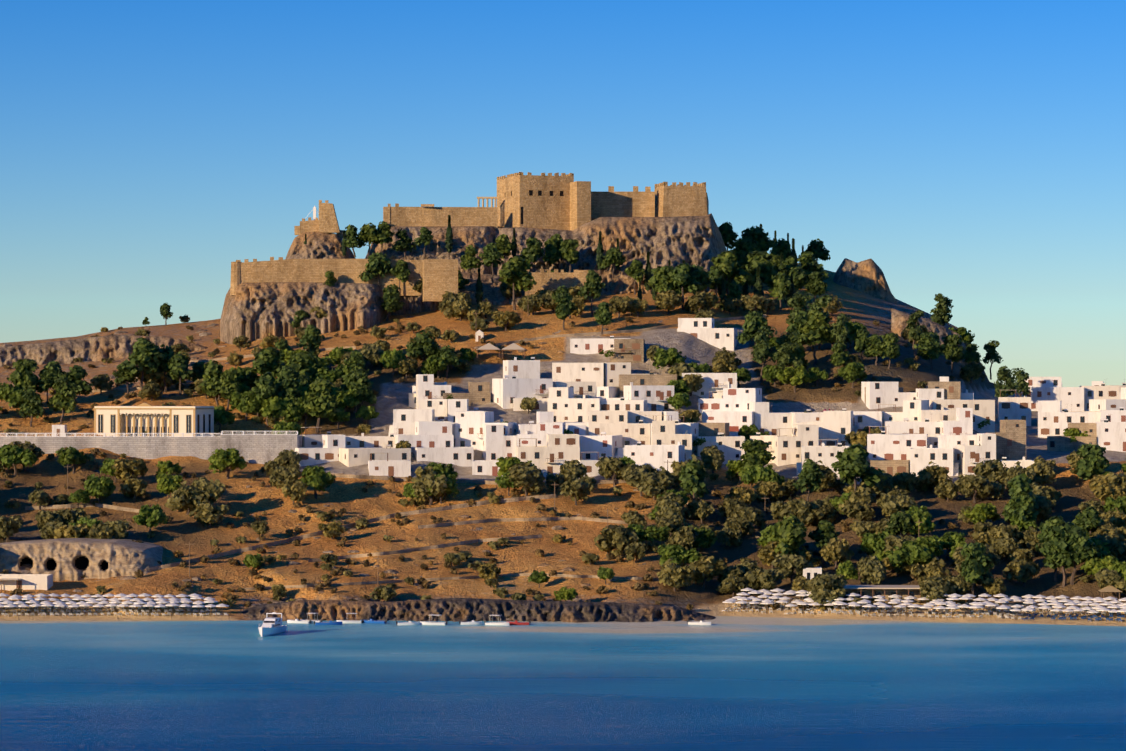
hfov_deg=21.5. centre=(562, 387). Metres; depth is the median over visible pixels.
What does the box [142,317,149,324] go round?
pine tree
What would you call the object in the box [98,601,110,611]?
beach set
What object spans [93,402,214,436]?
arcade school building
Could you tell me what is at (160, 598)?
beach set
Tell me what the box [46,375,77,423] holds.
pine tree
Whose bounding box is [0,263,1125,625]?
terrain
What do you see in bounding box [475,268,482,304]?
cypress tree
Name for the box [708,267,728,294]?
pine tree
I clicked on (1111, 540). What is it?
olive tree
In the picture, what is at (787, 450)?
house
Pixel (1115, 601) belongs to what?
beach set
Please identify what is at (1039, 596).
beach set
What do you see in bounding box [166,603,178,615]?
beach set
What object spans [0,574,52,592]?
beach bar
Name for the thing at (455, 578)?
shore path
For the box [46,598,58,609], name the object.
beach set
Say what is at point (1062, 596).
beach set
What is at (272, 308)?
cliff rock
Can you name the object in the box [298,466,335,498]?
broad tree
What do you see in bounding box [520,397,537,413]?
olive tree
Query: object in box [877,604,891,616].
beach set
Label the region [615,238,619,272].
cypress tree
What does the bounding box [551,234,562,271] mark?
pine tree
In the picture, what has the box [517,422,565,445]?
house
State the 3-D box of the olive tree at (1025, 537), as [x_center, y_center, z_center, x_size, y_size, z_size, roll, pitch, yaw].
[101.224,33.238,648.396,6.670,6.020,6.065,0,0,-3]
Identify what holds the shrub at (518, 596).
on the terrain
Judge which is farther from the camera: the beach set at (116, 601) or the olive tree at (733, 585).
the olive tree at (733, 585)
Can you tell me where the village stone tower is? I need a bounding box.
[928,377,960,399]
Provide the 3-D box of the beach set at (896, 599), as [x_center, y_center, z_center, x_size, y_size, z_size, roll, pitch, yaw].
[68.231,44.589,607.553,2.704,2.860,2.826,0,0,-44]
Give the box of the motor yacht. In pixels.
[258,612,286,636]
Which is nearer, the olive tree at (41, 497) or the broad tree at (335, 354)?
the olive tree at (41, 497)
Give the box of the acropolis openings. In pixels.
[511,190,562,223]
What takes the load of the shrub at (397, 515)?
on the terrain
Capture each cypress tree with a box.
[341,230,346,258]
[445,215,452,256]
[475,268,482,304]
[511,229,516,256]
[596,231,604,273]
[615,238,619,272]
[637,280,641,299]
[643,251,651,290]
[652,288,656,301]
[719,274,726,311]
[742,281,748,295]
[753,266,763,295]
[778,253,783,272]
[783,270,788,303]
[787,274,794,309]
[790,238,796,258]
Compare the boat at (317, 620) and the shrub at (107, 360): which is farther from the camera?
the shrub at (107, 360)
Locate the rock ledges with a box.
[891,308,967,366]
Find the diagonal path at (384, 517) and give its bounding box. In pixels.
[146,494,555,571]
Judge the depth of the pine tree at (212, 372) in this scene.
773.06 m
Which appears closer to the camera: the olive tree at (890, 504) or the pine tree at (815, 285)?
the olive tree at (890, 504)
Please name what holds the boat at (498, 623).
on the sea water
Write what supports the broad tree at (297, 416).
on the terrain
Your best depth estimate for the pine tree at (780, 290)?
875.53 m
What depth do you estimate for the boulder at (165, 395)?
779.98 m
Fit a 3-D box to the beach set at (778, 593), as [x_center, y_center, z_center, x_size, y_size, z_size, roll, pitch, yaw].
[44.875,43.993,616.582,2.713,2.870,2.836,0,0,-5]
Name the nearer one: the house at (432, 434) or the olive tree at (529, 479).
the olive tree at (529, 479)
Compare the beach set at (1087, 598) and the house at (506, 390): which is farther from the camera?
the house at (506, 390)
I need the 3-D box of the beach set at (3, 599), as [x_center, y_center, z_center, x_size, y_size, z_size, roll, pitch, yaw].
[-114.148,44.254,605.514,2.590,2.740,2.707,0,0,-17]
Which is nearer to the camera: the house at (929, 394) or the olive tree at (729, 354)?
the house at (929, 394)
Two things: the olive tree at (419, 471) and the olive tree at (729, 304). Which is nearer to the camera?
the olive tree at (419, 471)
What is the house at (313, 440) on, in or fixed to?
on the terrain
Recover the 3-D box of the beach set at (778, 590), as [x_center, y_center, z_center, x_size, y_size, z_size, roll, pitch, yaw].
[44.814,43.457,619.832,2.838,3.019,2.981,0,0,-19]
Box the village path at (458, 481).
[300,469,716,485]
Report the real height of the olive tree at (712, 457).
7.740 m
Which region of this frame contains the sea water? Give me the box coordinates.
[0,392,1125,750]
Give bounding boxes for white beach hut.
[802,567,821,579]
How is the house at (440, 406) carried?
on the terrain
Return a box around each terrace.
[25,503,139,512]
[92,385,196,391]
[189,346,355,361]
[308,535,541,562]
[418,517,626,528]
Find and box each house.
[295,435,344,466]
[301,427,331,446]
[339,445,410,466]
[345,433,394,447]
[368,453,410,476]
[388,409,454,438]
[394,421,453,451]
[409,383,443,407]
[413,447,473,466]
[416,374,450,408]
[424,399,447,420]
[443,382,490,405]
[448,399,477,422]
[455,411,516,450]
[472,460,499,475]
[483,424,516,459]
[492,375,552,408]
[503,352,539,378]
[513,398,546,411]
[516,434,579,476]
[517,421,536,433]
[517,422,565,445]
[521,412,553,424]
[547,387,605,421]
[552,363,604,386]
[553,382,595,397]
[566,422,588,434]
[566,425,585,435]
[570,336,630,353]
[579,432,622,459]
[579,452,602,476]
[588,411,649,446]
[596,387,628,399]
[601,397,646,410]
[604,362,630,386]
[610,339,644,363]
[616,367,676,397]
[617,447,624,457]
[624,382,673,410]
[625,442,684,472]
[627,411,661,437]
[651,415,698,452]
[652,421,691,460]
[662,411,683,422]
[677,318,736,350]
[682,373,736,397]
[696,433,744,463]
[698,388,761,413]
[699,423,728,435]
[702,411,753,439]
[705,381,729,397]
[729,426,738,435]
[749,402,791,435]
[750,432,786,462]
[774,424,818,465]
[790,404,822,435]
[795,411,852,445]
[796,443,848,476]
[819,439,837,446]
[842,408,884,432]
[861,382,915,408]
[866,456,909,476]
[867,426,927,459]
[878,404,902,411]
[884,400,928,430]
[885,418,942,447]
[910,445,958,475]
[916,389,959,399]
[919,406,955,421]
[929,400,994,432]
[938,431,976,463]
[940,408,972,434]
[960,433,995,475]
[961,390,973,399]
[993,420,1025,459]
[998,390,1030,425]
[1001,457,1033,467]
[1023,377,1083,410]
[1038,401,1100,437]
[1047,423,1096,450]
[1061,408,1098,411]
[1080,383,1118,410]
[1089,387,1125,411]
[1092,381,1120,398]
[1095,414,1125,451]
[1100,407,1125,421]
[1105,383,1125,391]
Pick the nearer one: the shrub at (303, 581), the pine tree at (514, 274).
the shrub at (303, 581)
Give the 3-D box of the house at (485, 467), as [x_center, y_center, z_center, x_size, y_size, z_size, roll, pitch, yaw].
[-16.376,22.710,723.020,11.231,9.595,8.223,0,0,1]
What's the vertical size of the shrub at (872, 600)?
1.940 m
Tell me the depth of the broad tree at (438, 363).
796.48 m
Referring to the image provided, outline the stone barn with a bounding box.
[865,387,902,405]
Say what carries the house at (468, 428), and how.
on the terrain
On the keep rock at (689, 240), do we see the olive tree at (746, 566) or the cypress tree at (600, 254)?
the cypress tree at (600, 254)
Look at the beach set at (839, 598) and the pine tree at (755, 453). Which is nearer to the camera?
the beach set at (839, 598)
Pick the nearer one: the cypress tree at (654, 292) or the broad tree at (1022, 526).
the broad tree at (1022, 526)
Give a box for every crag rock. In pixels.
[286,231,355,258]
[833,258,897,301]
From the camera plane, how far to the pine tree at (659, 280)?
861.58 m
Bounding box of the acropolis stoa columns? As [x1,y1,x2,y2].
[477,197,496,206]
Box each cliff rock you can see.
[220,282,388,344]
[365,226,502,274]
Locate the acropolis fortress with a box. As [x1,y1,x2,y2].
[230,172,708,301]
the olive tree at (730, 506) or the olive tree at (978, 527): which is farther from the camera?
the olive tree at (730, 506)
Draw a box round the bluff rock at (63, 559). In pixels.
[0,537,162,581]
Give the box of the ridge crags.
[0,335,201,366]
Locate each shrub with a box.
[0,569,8,573]
[2,499,19,506]
[3,364,12,369]
[4,428,18,434]
[7,502,21,508]
[9,588,22,594]
[34,482,43,488]
[44,418,54,422]
[45,453,54,459]
[52,494,68,504]
[73,357,83,361]
[79,478,86,485]
[84,453,95,460]
[89,463,99,469]
[90,448,100,454]
[96,585,106,593]
[99,451,106,457]
[100,327,107,331]
[101,358,114,363]
[112,399,120,404]
[124,391,136,397]
[134,569,143,577]
[144,492,150,499]
[147,531,154,538]
[161,402,175,405]
[171,581,178,587]
[173,550,183,557]
[179,560,187,567]
[183,388,193,396]
[184,581,191,587]
[186,335,193,340]
[188,383,194,389]
[200,555,209,562]
[208,352,215,357]
[210,539,218,545]
[211,547,222,553]
[212,578,222,583]
[219,599,236,605]
[221,592,231,598]
[226,522,233,528]
[226,593,234,599]
[228,558,241,565]
[234,511,243,517]
[236,535,246,543]
[237,587,246,592]
[242,522,250,526]
[244,601,251,606]
[249,568,257,575]
[251,416,263,423]
[253,515,260,521]
[253,583,264,590]
[255,547,265,553]
[258,534,265,539]
[262,555,276,563]
[263,576,270,581]
[272,595,281,600]
[276,554,286,560]
[285,529,294,535]
[291,552,298,559]
[292,538,300,545]
[293,502,301,507]
[294,527,303,532]
[298,514,304,521]
[301,578,306,584]
[306,508,313,512]
[314,583,324,590]
[316,512,334,521]
[319,553,338,564]
[320,563,333,570]
[321,574,331,580]
[324,580,331,587]
[330,567,346,574]
[336,540,345,546]
[343,570,352,575]
[353,340,360,345]
[355,518,369,529]
[358,424,371,433]
[359,595,369,599]
[360,328,367,333]
[361,559,369,566]
[365,480,374,486]
[379,571,385,577]
[382,535,393,541]
[387,583,396,587]
[394,327,402,332]
[395,512,400,518]
[398,499,405,506]
[402,517,409,524]
[404,577,414,585]
[405,497,425,506]
[416,504,425,509]
[417,577,425,583]
[420,563,427,569]
[420,595,432,599]
[421,580,430,587]
[443,561,450,567]
[448,566,457,573]
[457,551,472,561]
[466,499,476,506]
[467,560,485,570]
[474,485,482,490]
[474,490,481,496]
[484,552,492,556]
[484,577,498,587]
[486,492,495,496]
[487,541,500,549]
[488,495,503,503]
[489,557,497,563]
[492,587,508,598]
[498,537,508,544]
[510,592,527,599]
[511,488,518,494]
[519,340,525,345]
[525,588,540,595]
[529,497,535,502]
[532,594,545,600]
[535,549,544,556]
[536,503,546,510]
[548,569,556,575]
[549,509,557,515]
[553,534,565,542]
[564,512,573,517]
[581,553,599,564]
[589,512,599,518]
[595,585,608,593]
[605,553,614,559]
[611,549,624,556]
[612,487,622,495]
[616,555,623,561]
[624,500,634,507]
[625,317,633,322]
[631,582,644,590]
[634,503,646,509]
[642,583,649,588]
[643,573,653,581]
[646,541,658,552]
[650,590,658,595]
[686,603,693,609]
[709,473,718,479]
[712,489,720,495]
[713,521,720,526]
[715,530,720,536]
[725,473,737,479]
[740,557,749,562]
[753,518,766,528]
[754,490,763,501]
[759,507,769,512]
[765,387,772,392]
[798,605,811,610]
[816,603,834,611]
[834,487,842,493]
[840,520,847,526]
[841,525,849,531]
[843,597,862,608]
[852,358,864,364]
[854,390,860,396]
[868,598,876,604]
[894,361,902,366]
[904,357,914,362]
[907,362,920,370]
[916,381,925,387]
[939,519,944,524]
[946,521,952,527]
[954,599,967,603]
[1079,575,1094,581]
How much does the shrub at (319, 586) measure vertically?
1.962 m
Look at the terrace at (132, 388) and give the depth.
794.13 m
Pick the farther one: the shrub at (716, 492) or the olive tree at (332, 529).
the shrub at (716, 492)
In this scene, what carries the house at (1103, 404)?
on the terrain
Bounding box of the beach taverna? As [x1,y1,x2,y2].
[842,585,920,604]
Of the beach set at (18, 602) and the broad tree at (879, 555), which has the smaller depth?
the beach set at (18, 602)
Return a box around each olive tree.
[0,459,6,471]
[0,515,23,541]
[7,440,44,470]
[28,490,49,509]
[35,510,62,529]
[39,522,64,538]
[51,523,88,538]
[55,507,84,525]
[76,515,92,519]
[85,523,112,538]
[90,373,113,394]
[97,519,132,538]
[111,458,147,479]
[120,475,147,499]
[135,328,149,335]
[137,370,172,386]
[138,379,162,400]
[164,481,207,514]
[167,376,178,384]
[171,343,189,352]
[179,314,189,323]
[189,499,228,526]
[192,477,210,486]
[194,378,207,398]
[196,479,226,504]
[227,351,243,366]
[233,335,251,351]
[251,346,261,356]
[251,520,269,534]
[259,333,278,348]
[264,460,280,475]
[267,414,286,426]
[268,466,300,488]
[271,584,286,597]
[274,449,302,462]
[275,455,299,469]
[280,479,306,503]
[294,327,305,338]
[305,347,320,355]
[310,306,327,317]
[318,519,346,538]
[331,377,363,403]
[340,352,363,366]
[360,343,382,368]
[369,585,396,601]
[370,325,386,339]
[373,340,389,350]
[395,440,410,447]
[396,357,417,377]
[405,322,421,333]
[406,336,415,344]
[411,466,438,484]
[412,278,422,295]
[412,474,449,504]
[424,325,440,337]
[438,297,454,318]
[441,329,460,342]
[442,291,471,301]
[443,295,474,320]
[444,553,460,566]
[448,348,462,367]
[455,359,470,373]
[467,309,484,321]
[470,316,489,330]
[475,298,498,317]
[477,560,500,579]
[491,310,521,330]
[500,282,521,297]
[506,466,545,495]
[508,462,540,486]
[517,295,535,314]
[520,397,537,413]
[524,294,545,314]
[535,289,548,296]
[542,289,555,313]
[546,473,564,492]
[556,297,585,318]
[559,477,590,505]
[560,460,587,482]
[568,283,588,301]
[581,474,596,490]
[594,525,638,555]
[595,456,629,485]
[598,535,614,553]
[609,296,631,317]
[621,510,646,527]
[622,463,653,490]
[624,542,646,562]
[625,467,654,495]
[627,298,640,315]
[629,299,648,316]
[636,472,672,499]
[646,345,665,366]
[651,466,674,487]
[654,492,683,507]
[654,502,683,523]
[655,290,683,313]
[655,515,688,535]
[656,558,694,591]
[665,526,697,549]
[668,362,698,379]
[671,454,708,483]
[679,374,704,396]
[679,409,701,422]
[682,500,714,523]
[684,291,714,312]
[687,523,715,548]
[688,555,726,587]
[695,310,714,317]
[700,445,724,472]
[705,292,718,310]
[707,354,737,372]
[712,347,741,366]
[715,573,747,595]
[717,498,747,518]
[717,524,742,548]
[717,566,746,583]
[721,297,740,314]
[723,518,753,536]
[724,486,757,504]
[732,506,764,524]
[734,559,762,572]
[739,294,769,313]
[743,567,784,594]
[753,481,785,503]
[757,541,788,567]
[761,298,776,314]
[770,501,788,520]
[771,554,813,584]
[780,495,820,524]
[782,479,799,496]
[792,576,809,597]
[793,545,821,566]
[801,460,836,486]
[804,572,847,597]
[808,584,845,608]
[811,505,837,523]
[816,495,837,513]
[817,294,842,315]
[819,538,854,570]
[820,467,845,490]
[838,487,875,513]
[841,501,874,520]
[842,354,858,367]
[842,485,861,492]
[845,431,866,445]
[849,520,877,536]
[856,555,886,584]
[860,469,893,486]
[862,426,880,436]
[862,478,898,503]
[874,518,902,536]
[876,493,918,515]
[882,493,901,516]
[882,557,912,577]
[884,535,915,551]
[887,486,908,496]
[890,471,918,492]
[901,325,927,343]
[910,556,951,584]
[915,461,952,491]
[919,576,949,601]
[934,479,959,500]
[944,571,972,594]
[952,546,986,563]
[954,473,994,502]
[954,560,993,588]
[957,502,980,524]
[959,361,984,384]
[972,459,1006,482]
[972,522,992,542]
[977,532,995,547]
[979,577,1005,598]
[983,543,1001,569]
[985,481,1005,500]
[987,523,1020,538]
[987,532,1021,560]
[998,467,1008,488]
[1002,559,1040,586]
[1003,461,1040,485]
[1008,548,1034,562]
[1009,494,1042,517]
[1017,526,1037,548]
[1026,462,1055,484]
[1026,530,1042,552]
[1031,485,1056,507]
[1031,495,1052,523]
[1032,455,1055,471]
[1042,486,1061,500]
[1066,450,1087,480]
[1078,498,1104,516]
[1087,527,1123,540]
[1088,474,1107,501]
[1090,534,1125,558]
[1093,483,1125,502]
[1095,568,1125,597]
[1097,517,1125,540]
[1098,472,1125,494]
[1099,507,1125,527]
[1110,542,1125,562]
[1113,510,1125,525]
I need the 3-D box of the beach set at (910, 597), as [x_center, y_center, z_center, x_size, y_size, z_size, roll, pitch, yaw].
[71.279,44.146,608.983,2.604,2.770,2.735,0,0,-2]
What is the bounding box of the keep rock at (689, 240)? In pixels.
[493,213,726,294]
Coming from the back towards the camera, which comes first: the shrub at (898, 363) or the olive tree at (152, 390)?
the shrub at (898, 363)
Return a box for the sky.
[0,0,1125,386]
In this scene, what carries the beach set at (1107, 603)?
on the terrain
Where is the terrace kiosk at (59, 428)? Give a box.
[52,425,66,435]
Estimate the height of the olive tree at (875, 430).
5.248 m
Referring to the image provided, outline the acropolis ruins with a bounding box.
[294,200,345,238]
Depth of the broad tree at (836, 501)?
680.38 m
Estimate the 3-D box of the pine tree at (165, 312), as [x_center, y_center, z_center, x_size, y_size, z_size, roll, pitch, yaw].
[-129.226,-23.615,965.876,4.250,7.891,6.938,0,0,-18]
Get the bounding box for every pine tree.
[7,358,38,390]
[16,387,43,426]
[35,368,54,405]
[38,361,67,393]
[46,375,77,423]
[65,365,96,402]
[112,362,140,398]
[119,337,164,389]
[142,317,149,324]
[154,344,178,391]
[160,303,172,324]
[167,351,192,394]
[191,362,206,380]
[198,360,223,405]
[217,369,243,410]
[241,367,259,390]
[251,346,284,379]
[251,372,284,425]
[274,365,302,395]
[275,338,294,361]
[284,388,303,421]
[289,350,320,377]
[290,310,309,327]
[296,324,324,349]
[298,374,312,386]
[301,379,339,432]
[323,270,336,286]
[340,372,369,412]
[343,224,358,256]
[343,350,366,369]
[350,366,373,386]
[354,380,376,404]
[356,222,382,258]
[357,251,391,284]
[374,221,394,252]
[381,284,404,320]
[389,259,410,295]
[391,228,416,259]
[406,330,440,361]
[412,227,433,258]
[435,345,461,377]
[458,270,468,288]
[459,245,482,278]
[478,242,503,282]
[493,234,516,262]
[498,256,536,309]
[519,237,544,271]
[542,238,561,271]
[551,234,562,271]
[552,285,569,305]
[555,292,577,329]
[557,239,579,271]
[577,270,605,316]
[594,302,613,333]
[599,247,625,277]
[624,259,645,293]
[647,266,677,307]
[670,263,703,309]
[675,264,711,294]
[678,459,708,499]
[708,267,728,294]
[710,250,754,294]
[718,222,738,250]
[725,281,742,298]
[731,226,773,252]
[734,238,760,265]
[735,262,745,270]
[735,311,769,345]
[740,439,775,483]
[745,251,775,293]
[745,258,779,296]
[767,272,791,310]
[769,238,791,259]
[769,253,779,272]
[774,514,806,555]
[780,255,803,273]
[785,311,814,345]
[787,266,808,294]
[790,343,809,368]
[793,458,824,500]
[797,251,828,280]
[798,309,833,365]
[803,271,828,301]
[804,238,830,262]
[808,520,839,566]
[830,343,851,372]
[831,443,887,490]
[853,329,870,358]
[860,334,889,365]
[881,333,900,368]
[881,510,916,535]
[914,332,945,370]
[941,334,965,372]
[960,541,993,597]
[964,343,981,362]
[1001,473,1041,522]
[1035,521,1083,586]
[1037,516,1063,581]
[1043,526,1101,584]
[1073,506,1101,533]
[1075,444,1109,493]
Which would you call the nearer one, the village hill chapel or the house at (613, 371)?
the house at (613, 371)
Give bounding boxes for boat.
[287,617,310,623]
[300,613,321,622]
[314,621,341,624]
[337,613,362,623]
[360,618,386,623]
[396,621,418,625]
[420,614,447,624]
[459,620,481,624]
[484,615,508,625]
[509,620,530,624]
[687,620,710,624]
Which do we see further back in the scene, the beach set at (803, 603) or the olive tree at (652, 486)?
the olive tree at (652, 486)
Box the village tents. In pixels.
[476,343,525,358]
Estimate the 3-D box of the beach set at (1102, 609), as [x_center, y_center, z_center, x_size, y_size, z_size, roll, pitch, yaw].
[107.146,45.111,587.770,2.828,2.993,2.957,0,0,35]
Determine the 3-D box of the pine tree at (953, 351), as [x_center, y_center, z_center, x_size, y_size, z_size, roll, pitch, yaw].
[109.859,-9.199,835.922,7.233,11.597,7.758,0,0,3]
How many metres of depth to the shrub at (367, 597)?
614.72 m
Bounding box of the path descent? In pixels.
[685,502,759,538]
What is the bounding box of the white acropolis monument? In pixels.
[305,206,318,219]
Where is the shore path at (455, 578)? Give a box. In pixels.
[244,573,658,589]
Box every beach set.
[0,597,9,609]
[0,600,13,612]
[4,604,17,616]
[8,596,21,608]
[13,601,25,612]
[17,604,29,615]
[20,597,33,608]
[22,594,34,603]
[26,600,39,612]
[29,603,41,615]
[34,593,47,603]
[34,597,46,609]
[39,601,51,611]
[41,603,54,615]
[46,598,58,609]
[52,601,64,612]
[54,603,67,615]
[59,594,70,596]
[60,598,72,608]
[65,601,76,612]
[67,604,80,615]
[72,597,85,607]
[76,601,88,612]
[79,603,92,615]
[84,598,96,609]
[86,600,98,611]
[91,594,103,604]
[92,604,104,614]
[96,597,108,608]
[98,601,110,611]
[102,593,113,596]
[105,603,117,614]
[108,597,119,609]
[109,600,121,611]
[114,593,125,604]
[117,604,128,615]
[118,596,132,608]
[121,600,133,612]
[126,594,137,604]
[129,604,142,615]
[130,598,142,609]
[133,601,146,611]
[138,593,151,604]
[142,597,153,609]
[143,603,155,615]
[146,601,157,612]
[151,594,163,604]
[153,604,167,615]
[154,597,167,609]
[156,600,169,612]
[164,594,175,604]
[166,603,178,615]
[167,597,179,608]
[168,600,180,611]
[176,594,188,604]
[178,604,191,615]
[180,599,192,611]
[188,593,201,604]
[190,596,203,608]
[192,601,204,612]
[192,604,204,615]
[202,597,215,608]
[204,599,217,611]
[205,604,215,614]
[216,604,228,615]
[722,600,734,611]
[725,598,737,609]
[732,596,743,606]
[735,600,748,611]
[736,592,749,600]
[737,597,750,609]
[741,588,753,596]
[748,590,762,601]
[749,601,759,611]
[751,598,762,608]
[758,589,769,599]
[758,594,770,605]
[760,601,774,613]
[762,599,773,609]
[769,595,781,604]
[770,588,784,600]
[772,592,785,602]
[776,600,788,610]
[779,596,791,607]
[783,591,797,603]
[784,603,797,614]
[791,600,802,610]
[796,590,808,601]
[797,602,809,613]
[808,602,822,614]
[823,603,833,613]
[833,597,846,609]
[834,602,848,614]
[845,597,855,608]
[846,593,860,595]
[848,602,859,612]
[848,603,861,614]
[857,600,870,612]
[860,595,871,605]
[862,604,876,616]
[873,602,885,612]
[874,598,887,608]
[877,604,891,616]
[887,600,900,612]
[888,594,901,605]
[889,598,902,609]
[893,604,906,615]
[901,599,913,610]
[901,602,911,613]
[904,596,916,607]
[907,604,920,615]
[919,605,933,617]
[923,603,936,613]
[929,600,941,611]
[934,606,945,617]
[935,601,948,613]
[943,600,955,611]
[946,597,960,609]
[946,603,958,614]
[946,606,959,617]
[948,593,961,604]
[957,604,970,616]
[959,596,972,608]
[962,594,975,604]
[969,602,980,612]
[969,605,983,616]
[973,597,986,609]
[973,602,986,614]
[978,593,990,596]
[981,601,992,612]
[984,603,998,615]
[986,598,998,608]
[993,593,1007,604]
[995,599,1008,611]
[996,605,1010,618]
[999,597,1012,609]
[1008,596,1021,607]
[1010,598,1023,609]
[1010,604,1023,615]
[1010,608,1022,619]
[1021,607,1035,620]
[1022,594,1035,606]
[1022,600,1036,612]
[1026,605,1037,616]
[1033,595,1045,606]
[1034,598,1046,610]
[1038,602,1049,614]
[1038,605,1051,617]
[1045,596,1058,606]
[1047,599,1058,610]
[1048,601,1062,613]
[1050,608,1062,619]
[1052,604,1065,616]
[1055,595,1069,606]
[1058,598,1071,609]
[1062,609,1073,620]
[1064,601,1077,614]
[1066,606,1079,617]
[1070,596,1082,607]
[1073,608,1085,619]
[1077,602,1088,614]
[1081,596,1093,606]
[1081,606,1093,618]
[1082,600,1094,611]
[1087,610,1099,619]
[1089,602,1100,614]
[1092,605,1106,616]
[1094,599,1108,609]
[1096,608,1110,620]
[1099,602,1114,614]
[1103,596,1117,608]
[1107,605,1120,617]
[1108,609,1117,620]
[1109,600,1122,609]
[1116,603,1125,614]
[1117,608,1125,621]
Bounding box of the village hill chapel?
[475,330,483,341]
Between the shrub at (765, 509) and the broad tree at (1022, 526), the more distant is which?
the shrub at (765, 509)
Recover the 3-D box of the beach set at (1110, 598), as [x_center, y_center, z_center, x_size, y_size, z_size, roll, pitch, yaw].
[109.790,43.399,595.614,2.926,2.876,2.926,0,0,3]
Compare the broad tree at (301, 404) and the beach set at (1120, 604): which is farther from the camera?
the broad tree at (301, 404)
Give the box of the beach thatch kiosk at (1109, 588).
[1098,585,1121,602]
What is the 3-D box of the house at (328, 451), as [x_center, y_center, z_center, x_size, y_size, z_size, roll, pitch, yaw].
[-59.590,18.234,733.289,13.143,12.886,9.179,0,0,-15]
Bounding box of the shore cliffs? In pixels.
[241,598,715,622]
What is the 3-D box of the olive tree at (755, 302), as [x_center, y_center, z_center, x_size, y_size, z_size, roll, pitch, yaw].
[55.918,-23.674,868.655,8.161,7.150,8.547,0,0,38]
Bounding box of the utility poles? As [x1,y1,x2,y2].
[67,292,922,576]
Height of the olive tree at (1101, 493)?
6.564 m
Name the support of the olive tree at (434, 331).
on the terrain
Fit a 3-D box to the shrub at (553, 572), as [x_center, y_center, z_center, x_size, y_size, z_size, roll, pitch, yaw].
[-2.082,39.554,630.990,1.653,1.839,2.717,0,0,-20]
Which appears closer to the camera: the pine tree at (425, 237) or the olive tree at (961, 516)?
the olive tree at (961, 516)
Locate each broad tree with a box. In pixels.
[0,382,20,408]
[0,444,37,474]
[6,389,43,407]
[55,446,86,473]
[68,489,90,507]
[68,516,101,536]
[84,474,115,503]
[98,458,128,482]
[132,504,167,530]
[156,460,181,474]
[156,473,183,498]
[208,448,246,478]
[214,406,235,432]
[229,391,255,420]
[230,366,244,381]
[230,381,249,398]
[242,553,262,567]
[244,392,262,415]
[259,396,292,420]
[270,403,297,421]
[272,420,303,434]
[281,384,311,397]
[282,348,304,361]
[290,407,302,421]
[297,397,309,423]
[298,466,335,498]
[310,367,341,384]
[317,356,331,369]
[327,407,350,428]
[328,346,352,365]
[331,387,358,411]
[335,364,358,382]
[355,405,379,423]
[379,348,405,376]
[402,483,418,498]
[421,361,436,373]
[423,354,446,378]
[426,462,457,478]
[427,474,459,503]
[459,348,476,360]
[495,471,521,495]
[496,457,536,476]
[525,259,532,270]
[527,570,549,587]
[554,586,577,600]
[564,429,573,433]
[597,566,614,583]
[620,456,635,464]
[626,524,643,542]
[637,525,669,541]
[649,505,663,519]
[652,347,686,368]
[656,489,689,506]
[657,544,701,565]
[666,392,691,413]
[667,379,690,393]
[687,362,709,372]
[688,525,717,551]
[725,459,743,481]
[732,367,751,387]
[738,424,760,439]
[738,466,752,487]
[742,463,774,484]
[748,430,769,439]
[756,523,779,545]
[757,337,781,349]
[759,531,777,546]
[761,471,784,486]
[762,365,784,386]
[778,365,812,392]
[808,367,828,385]
[827,333,835,346]
[830,492,852,518]
[836,560,857,579]
[837,362,866,387]
[841,321,866,348]
[860,531,890,554]
[872,549,893,576]
[887,540,938,573]
[905,510,935,538]
[908,505,931,520]
[914,536,943,556]
[933,531,965,558]
[948,327,974,343]
[949,541,967,558]
[962,503,1000,523]
[994,365,1018,398]
[1009,513,1036,531]
[1063,428,1088,442]
[1072,514,1103,533]
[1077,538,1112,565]
[1080,554,1120,576]
[1103,496,1125,514]
[1111,561,1125,585]
[1120,463,1125,471]
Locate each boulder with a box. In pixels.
[120,576,136,579]
[158,394,170,397]
[192,577,201,580]
[196,346,207,349]
[199,332,212,335]
[271,600,284,602]
[288,561,300,564]
[354,598,370,600]
[386,569,397,573]
[459,515,470,518]
[538,563,548,566]
[551,526,563,529]
[561,567,573,570]
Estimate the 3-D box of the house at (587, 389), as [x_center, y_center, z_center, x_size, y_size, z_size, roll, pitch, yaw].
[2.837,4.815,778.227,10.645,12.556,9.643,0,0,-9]
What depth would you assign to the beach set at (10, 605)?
598.96 m
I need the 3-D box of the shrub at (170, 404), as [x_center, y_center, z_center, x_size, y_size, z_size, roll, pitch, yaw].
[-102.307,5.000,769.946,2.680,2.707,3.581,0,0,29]
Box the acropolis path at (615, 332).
[479,314,765,347]
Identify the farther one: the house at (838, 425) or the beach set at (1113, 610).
the house at (838, 425)
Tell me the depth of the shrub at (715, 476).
715.24 m
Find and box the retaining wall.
[0,431,307,463]
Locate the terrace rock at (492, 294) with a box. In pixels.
[390,272,524,315]
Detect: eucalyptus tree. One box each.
[751,326,781,385]
[776,332,796,368]
[776,342,803,384]
[785,291,813,325]
[807,294,832,349]
[831,313,853,344]
[905,310,924,357]
[930,293,953,325]
[982,340,1003,379]
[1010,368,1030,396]
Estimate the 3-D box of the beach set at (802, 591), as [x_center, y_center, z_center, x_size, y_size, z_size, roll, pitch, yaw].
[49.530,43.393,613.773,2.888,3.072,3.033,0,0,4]
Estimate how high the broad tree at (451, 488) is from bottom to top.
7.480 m
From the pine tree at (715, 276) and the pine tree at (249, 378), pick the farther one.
the pine tree at (715, 276)
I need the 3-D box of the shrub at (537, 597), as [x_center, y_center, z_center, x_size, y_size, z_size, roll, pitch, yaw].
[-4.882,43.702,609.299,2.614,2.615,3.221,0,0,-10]

